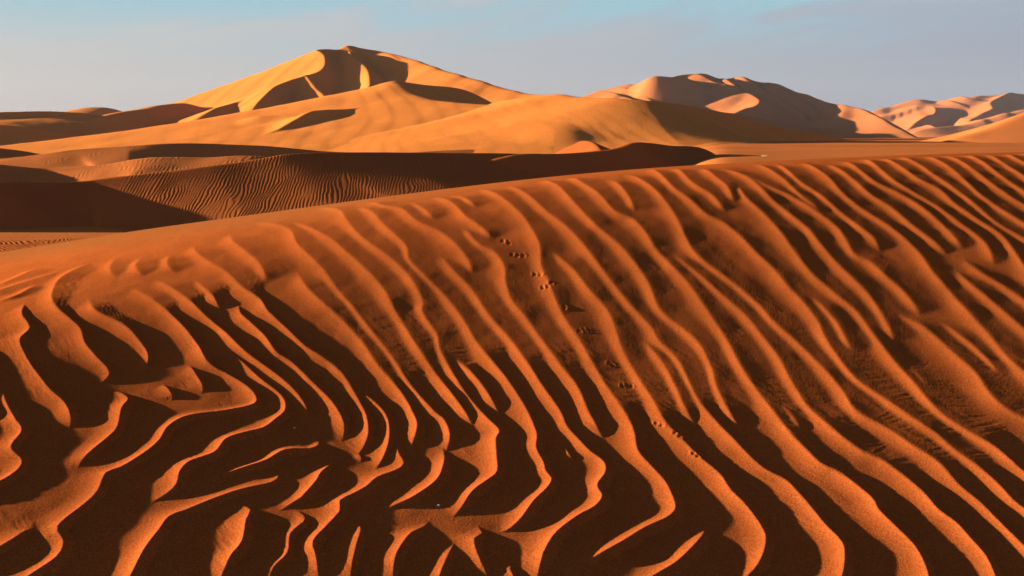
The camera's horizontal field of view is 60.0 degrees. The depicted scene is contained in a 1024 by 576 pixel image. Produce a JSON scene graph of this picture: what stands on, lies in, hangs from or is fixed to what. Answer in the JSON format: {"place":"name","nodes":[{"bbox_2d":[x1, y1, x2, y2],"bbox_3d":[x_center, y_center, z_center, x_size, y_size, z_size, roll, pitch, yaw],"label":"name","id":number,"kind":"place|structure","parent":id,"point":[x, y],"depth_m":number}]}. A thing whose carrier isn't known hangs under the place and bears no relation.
{"place":"outdoors","nodes":[
{"label":"outdoors","id":0,"kind":"place"},
{"bbox_2d":[0,237,92,251],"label":"rippled sand floor","id":1,"kind":"structure","parent":0,"point":[7,245],"depth_m":100.88},
{"bbox_2d":[0,111,122,145],"bbox_3d":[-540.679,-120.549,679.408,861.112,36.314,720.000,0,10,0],"label":"sand dune","id":2,"kind":"structure","parent":0,"point":[24,127],"depth_m":638.51},
{"bbox_2d":[64,107,121,114],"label":"sand dune","id":3,"kind":"structure","parent":0,"point":[98,110],"depth_m":1252.29},
{"bbox_2d":[0,143,473,182],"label":"sand dune","id":4,"kind":"structure","parent":0,"point":[77,165],"depth_m":251.33},
{"bbox_2d":[0,81,491,153],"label":"sand dune","id":5,"kind":"structure","parent":0,"point":[325,123],"depth_m":486.03},
{"bbox_2d":[0,152,553,229],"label":"sand dune","id":6,"kind":"structure","parent":0,"point":[221,191],"depth_m":127.60},
{"bbox_2d":[85,46,542,130],"bbox_3d":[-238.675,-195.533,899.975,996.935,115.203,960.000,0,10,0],"label":"sand dune","id":7,"kind":"structure","parent":0,"point":[318,73],"depth_m":845.69},
{"bbox_2d":[0,152,1023,575],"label":"rippled sand dune","id":8,"kind":"structure","parent":0,"point":[786,368],"depth_m":7.24},
{"bbox_2d":[0,137,1023,241],"bbox_3d":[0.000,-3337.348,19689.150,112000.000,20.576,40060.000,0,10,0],"label":"desert floor","id":9,"kind":"structure","parent":0,"point":[778,151],"depth_m":208.28},
{"bbox_2d":[0,0,1023,111],"label":"sky","id":10,"kind":"structure","parent":0,"point":[56,55]},
{"bbox_2d":[326,94,845,153],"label":"sand dune","id":11,"kind":"structure","parent":0,"point":[550,124],"depth_m":394.06},
{"bbox_2d":[486,141,715,175],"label":"sand dune","id":12,"kind":"structure","parent":0,"point":[582,157],"depth_m":166.62},
{"bbox_2d":[583,74,917,137],"bbox_3d":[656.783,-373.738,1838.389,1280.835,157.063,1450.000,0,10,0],"label":"sand dune","id":13,"kind":"structure","parent":0,"point":[776,105],"depth_m":1716.21},
{"bbox_2d":[872,93,1023,136],"bbox_3d":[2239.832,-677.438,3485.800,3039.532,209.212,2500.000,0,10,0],"label":"sand dune","id":14,"kind":"structure","parent":0,"point":[922,118],"depth_m":3492.06},
{"bbox_2d":[922,113,1023,142],"bbox_3d":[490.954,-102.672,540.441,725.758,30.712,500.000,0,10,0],"label":"sand dune","id":15,"kind":"structure","parent":0,"point":[1009,130],"depth_m":425.30}
]}

